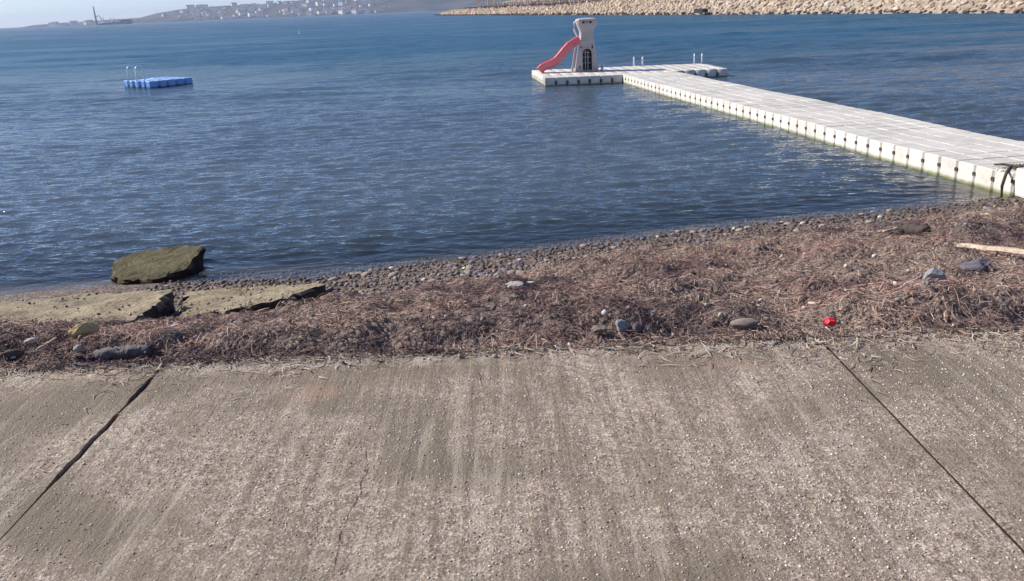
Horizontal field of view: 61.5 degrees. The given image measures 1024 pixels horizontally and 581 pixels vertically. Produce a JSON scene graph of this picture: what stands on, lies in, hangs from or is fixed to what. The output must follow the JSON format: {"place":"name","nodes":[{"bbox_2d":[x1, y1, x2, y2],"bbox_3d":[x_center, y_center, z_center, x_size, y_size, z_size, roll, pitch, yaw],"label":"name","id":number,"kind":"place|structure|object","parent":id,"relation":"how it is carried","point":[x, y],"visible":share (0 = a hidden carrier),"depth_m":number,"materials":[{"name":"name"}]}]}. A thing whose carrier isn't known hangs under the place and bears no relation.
{"place":"outdoors","nodes":[
{"label":"outdoors","id":0,"kind":"place"},
{"bbox_2d":[0,0,297,27],"label":"sky","id":1,"kind":"structure","parent":0,"point":[13,13],"materials":[{"name":"white"}]},
{"bbox_2d":[3,0,507,28],"bbox_3d":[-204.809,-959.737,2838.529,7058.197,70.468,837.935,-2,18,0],"label":"hills","id":2,"kind":"structure","parent":0,"point":[396,6],"depth_m":2578.90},
{"bbox_2d":[50,22,59,26],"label":"house","id":3,"kind":"structure","parent":2,"relation":"on","point":[54,24],"depth_m":2469.90,"materials":[{"name":"white"}]},
{"bbox_2d":[70,21,77,25],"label":"house","id":4,"kind":"structure","parent":2,"relation":"on","point":[73,23],"depth_m":2478.83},
{"bbox_2d":[192,13,200,16],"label":"house","id":5,"kind":"structure","parent":2,"relation":"on","point":[196,14],"depth_m":2540.28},
{"bbox_2d":[248,12,255,16],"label":"house","id":6,"kind":"structure","parent":2,"relation":"on","point":[250,14],"depth_m":2509.17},
{"bbox_2d":[287,12,294,16],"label":"house","id":7,"kind":"structure","parent":2,"relation":"on","point":[290,14],"depth_m":2465.05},
{"bbox_2d":[309,6,316,10],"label":"house","id":8,"kind":"structure","parent":2,"relation":"on","point":[313,8],"depth_m":2534.22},
{"bbox_2d":[315,1,321,5],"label":"house","id":9,"kind":"structure","parent":2,"relation":"on","point":[318,3],"depth_m":2625.91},
{"bbox_2d":[338,0,344,5],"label":"house","id":10,"kind":"structure","parent":2,"relation":"on","point":[341,3],"depth_m":2605.75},
{"bbox_2d":[338,9,345,13],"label":"house","id":11,"kind":"structure","parent":2,"relation":"on","point":[341,11],"depth_m":2469.46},
{"bbox_2d":[351,9,358,13],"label":"house","id":12,"kind":"structure","parent":2,"relation":"on","point":[354,11],"depth_m":2479.27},
{"bbox_2d":[0,326,1023,580],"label":"pavement","id":13,"kind":"structure","parent":0,"point":[576,466],"depth_m":3.25,"materials":[{"name":"concrete"}]},
{"bbox_2d":[0,324,1023,471],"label":"loose seagrass","id":14,"kind":"object","parent":13,"relation":"on","point":[402,354],"visible":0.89,"depth_m":4.30},
{"bbox_2d":[0,10,1023,278],"bbox_3d":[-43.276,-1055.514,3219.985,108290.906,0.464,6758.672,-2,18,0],"label":"sea","id":15,"kind":"structure","parent":0,"point":[308,130],"depth_m":26.06,"materials":[{"name":"liquid"}]},
{"bbox_2d":[93,6,131,24],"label":"cargo ship","id":16,"kind":"object","parent":15,"relation":"on","point":[126,21],"visible":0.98,"depth_m":1943.23,"materials":[{"name":"grey paint"}]},
{"bbox_2d":[123,65,193,88],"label":"swim raft","id":17,"kind":"object","parent":15,"relation":"on","point":[157,82],"visible":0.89,"depth_m":44.35,"materials":[{"name":"blue plastic"}]},
{"bbox_2d":[532,53,1023,197],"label":"floating dock","id":18,"kind":"object","parent":15,"relation":"on","point":[964,159],"visible":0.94,"depth_m":19.93,"materials":[{"name":"white plastic"}]},
{"bbox_2d":[994,163,1012,197],"bbox_3d":[7.959,-1.787,14.082,0.275,0.470,0.773,10,22,33],"label":"mooring rope","id":19,"kind":"object","parent":18,"relation":"on","point":[1004,179],"visible":0.88,"depth_m":13.77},
{"bbox_2d":[0,180,1023,367],"bbox_3d":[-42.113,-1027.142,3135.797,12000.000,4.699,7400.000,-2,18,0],"label":"ground","id":20,"kind":"structure","parent":0,"point":[69,281],"depth_m":8.14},
{"bbox_2d":[0,349,24,360],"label":"stone","id":21,"kind":"object","parent":20,"relation":"on","point":[18,354],"visible":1,"depth_m":4.59,"materials":[{"name":"grey stone"}]},
{"bbox_2d":[24,338,37,343],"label":"stone","id":22,"kind":"object","parent":20,"relation":"on","point":[30,341],"visible":1,"depth_m":4.74,"materials":[{"name":"grey stone"}]},
{"bbox_2d":[35,337,56,350],"bbox_3d":[-2.603,0.286,4.876,0.024,0.069,0.410,-5,18,-7],"label":"driftwood stick","id":23,"kind":"object","parent":20,"relation":"on","point":[50,341],"visible":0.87,"depth_m":4.81,"materials":[{"name":"wood"}]},
{"bbox_2d":[73,345,82,351],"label":"stone","id":24,"kind":"object","parent":20,"relation":"on","point":[76,348],"visible":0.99,"depth_m":4.59,"materials":[{"name":"grey stone"}]},
{"bbox_2d":[0,289,175,324],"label":"broken slab","id":25,"kind":"structure","parent":20,"relation":"on","point":[159,304],"depth_m":7.50,"materials":[{"name":"concrete"}]},
{"bbox_2d":[8,282,304,322],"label":"slab litter","id":26,"kind":"object","parent":25,"relation":"on","point":[207,303],"visible":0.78,"depth_m":7.64,"materials":[{"name":"plant"}]},
{"bbox_2d":[73,344,156,362],"bbox_3d":[-2.112,0.335,4.589,0.441,0.109,0.105,-2,18,0],"label":"driftwood log","id":27,"kind":"object","parent":20,"relation":"on","point":[126,352],"visible":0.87,"depth_m":4.56,"materials":[{"name":"grey wood"}]},
{"bbox_2d":[110,245,205,284],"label":"broken slab","id":28,"kind":"structure","parent":20,"relation":"on","point":[166,264],"depth_m":11.57,"materials":[{"name":"green concrete"}]},
{"bbox_2d":[139,326,245,344],"bbox_3d":[-1.803,0.283,5.191,0.450,0.417,1.174,-2,18,0],"label":"driftwood log","id":29,"kind":"object","parent":20,"relation":"on","point":[176,334],"visible":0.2,"depth_m":4.69,"materials":[{"name":"brown wood"}]},
{"bbox_2d":[179,282,328,317],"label":"broken slab","id":30,"kind":"structure","parent":20,"relation":"on","point":[305,292],"depth_m":7.70,"materials":[{"name":"concrete"}]},
{"bbox_2d":[328,277,338,280],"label":"cobble","id":31,"kind":"object","parent":20,"relation":"on","point":[333,278],"visible":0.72,"depth_m":10.62,"materials":[{"name":"beige stone"}]},
{"bbox_2d":[466,265,473,269],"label":"cobble","id":32,"kind":"object","parent":20,"relation":"on","point":[470,267],"visible":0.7,"depth_m":10.36,"materials":[{"name":"beige stone"}]},
{"bbox_2d":[0,205,1023,371],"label":"dead seagrass","id":33,"kind":"object","parent":20,"relation":"on","point":[153,325],"visible":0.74,"depth_m":5.06},
{"bbox_2d":[68,321,98,337],"bbox_3d":[-2.351,0.216,4.729,0.160,0.092,0.080,-12,21,-27],"label":"stone","id":34,"kind":"object","parent":33,"relation":"on","point":[83,329],"visible":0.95,"depth_m":4.70,"materials":[{"name":"beige stone"}]},
{"bbox_2d":[0,212,1023,375],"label":"shell grit","id":35,"kind":"object","parent":20,"relation":"on","point":[720,314],"visible":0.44,"depth_m":5.12,"materials":[{"name":"stone"}]},
{"bbox_2d":[504,281,523,287],"bbox_3d":[0.018,-0.042,6.387,0.145,0.045,0.084,-8,19,-16],"label":"stone","id":36,"kind":"object","parent":20,"relation":"on","point":[515,283],"visible":0.65,"depth_m":6.37,"materials":[{"name":"grey stone"}]},
{"bbox_2d":[524,281,535,284],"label":"stone","id":37,"kind":"object","parent":20,"relation":"on","point":[529,282],"visible":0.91,"depth_m":6.51,"materials":[{"name":"white stone"}]},
{"bbox_2d":[117,194,1023,321],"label":"pebbles","id":38,"kind":"object","parent":20,"relation":"on","point":[376,275],"visible":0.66,"depth_m":11.63,"materials":[{"name":"gravel"}]},
{"bbox_2d":[591,325,605,332],"bbox_3d":[0.453,0.200,4.503,0.082,0.045,0.065,-2,18,0],"label":"stone","id":39,"kind":"object","parent":20,"relation":"on","point":[597,328],"visible":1,"depth_m":4.49,"materials":[{"name":"grey stone"}]},
{"bbox_2d":[615,319,629,331],"bbox_3d":[0.578,0.184,4.531,0.081,0.066,0.069,-14,22,-32],"label":"stone","id":40,"kind":"object","parent":20,"relation":"on","point":[621,325],"visible":1,"depth_m":4.51,"materials":[{"name":"grey stone"}]},
{"bbox_2d":[632,323,641,331],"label":"stone","id":41,"kind":"object","parent":20,"relation":"on","point":[636,326],"visible":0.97,"depth_m":4.50,"materials":[{"name":"grey stone"}]},
{"bbox_2d":[730,318,759,328],"bbox_3d":[1.236,0.174,4.570,0.164,0.059,0.086,-4,18,-5],"label":"stone","id":42,"kind":"object","parent":20,"relation":"on","point":[743,323],"visible":0.97,"depth_m":4.54,"materials":[{"name":"grey stone"}]},
{"bbox_2d":[745,289,751,296],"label":"stone","id":43,"kind":"object","parent":20,"relation":"on","point":[748,291],"visible":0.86,"depth_m":5.40,"materials":[{"name":"grey stone"}]},
{"bbox_2d":[823,317,836,327],"bbox_3d":[1.686,0.170,4.564,0.078,0.054,0.054,-2,18,0],"label":"red wrapper","id":44,"kind":"object","parent":20,"relation":"on","point":[830,321],"visible":1,"depth_m":4.55,"materials":[{"name":"red plastic"}]},
{"bbox_2d":[882,227,897,232],"bbox_3d":[3.783,-0.615,8.499,0.310,0.060,0.070,-7,19,-13],"label":"driftwood stick","id":45,"kind":"object","parent":20,"relation":"on","point":[888,230],"visible":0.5,"depth_m":8.47,"materials":[{"name":"beige wood"}]},
{"bbox_2d":[895,222,930,235],"bbox_3d":[3.893,-0.598,8.352,0.152,0.178,0.407,-6,19,-12],"label":"stone","id":46,"kind":"object","parent":20,"relation":"on","point":[914,228],"visible":0.91,"depth_m":8.29,"materials":[{"name":"stone"}]},
{"bbox_2d":[922,268,946,283],"bbox_3d":[2.478,-0.063,5.084,0.162,0.158,0.122,-1,18,5],"label":"stone","id":47,"kind":"object","parent":20,"relation":"on","point":[934,273],"visible":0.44,"depth_m":5.03,"materials":[{"name":"grey stone"}]},
{"bbox_2d":[959,258,991,272],"bbox_3d":[3.410,-0.180,6.311,0.285,0.092,0.146,-11,20,-24],"label":"stone","id":48,"kind":"object","parent":20,"relation":"on","point":[977,265],"visible":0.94,"depth_m":6.27,"materials":[{"name":"grey stone"}]},
{"bbox_2d":[957,243,1023,253],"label":"plank","id":49,"kind":"object","parent":20,"relation":"on","point":[1000,248],"visible":0.95,"depth_m":6.80,"materials":[{"name":"beige wood"}]},
{"bbox_2d":[537,18,598,72],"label":"play tower","id":50,"kind":"structure","parent":0,"point":[586,58],"depth_m":37.80,"materials":[{"name":"grey plastic"}]},
{"bbox_2d":[433,0,1023,15],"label":"embankment","id":51,"kind":"structure","parent":0,"point":[668,7],"depth_m":168.79,"materials":[{"name":"stone"}]},
{"bbox_2d":[460,0,606,8],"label":"undergrowth","id":52,"kind":"object","parent":51,"relation":"on","point":[538,4],"visible":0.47,"depth_m":361.17,"materials":[{"name":"plant"}]},
{"bbox_2d":[694,8,707,12],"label":"drain outlet","id":53,"kind":"object","parent":51,"relation":"on","point":[704,10],"visible":1,"depth_m":181.73,"materials":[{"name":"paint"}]},
{"bbox_2d":[993,163,1023,171],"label":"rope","id":54,"kind":"object","parent":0,"point":[1017,166],"visible":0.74,"depth_m":13.99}
]}

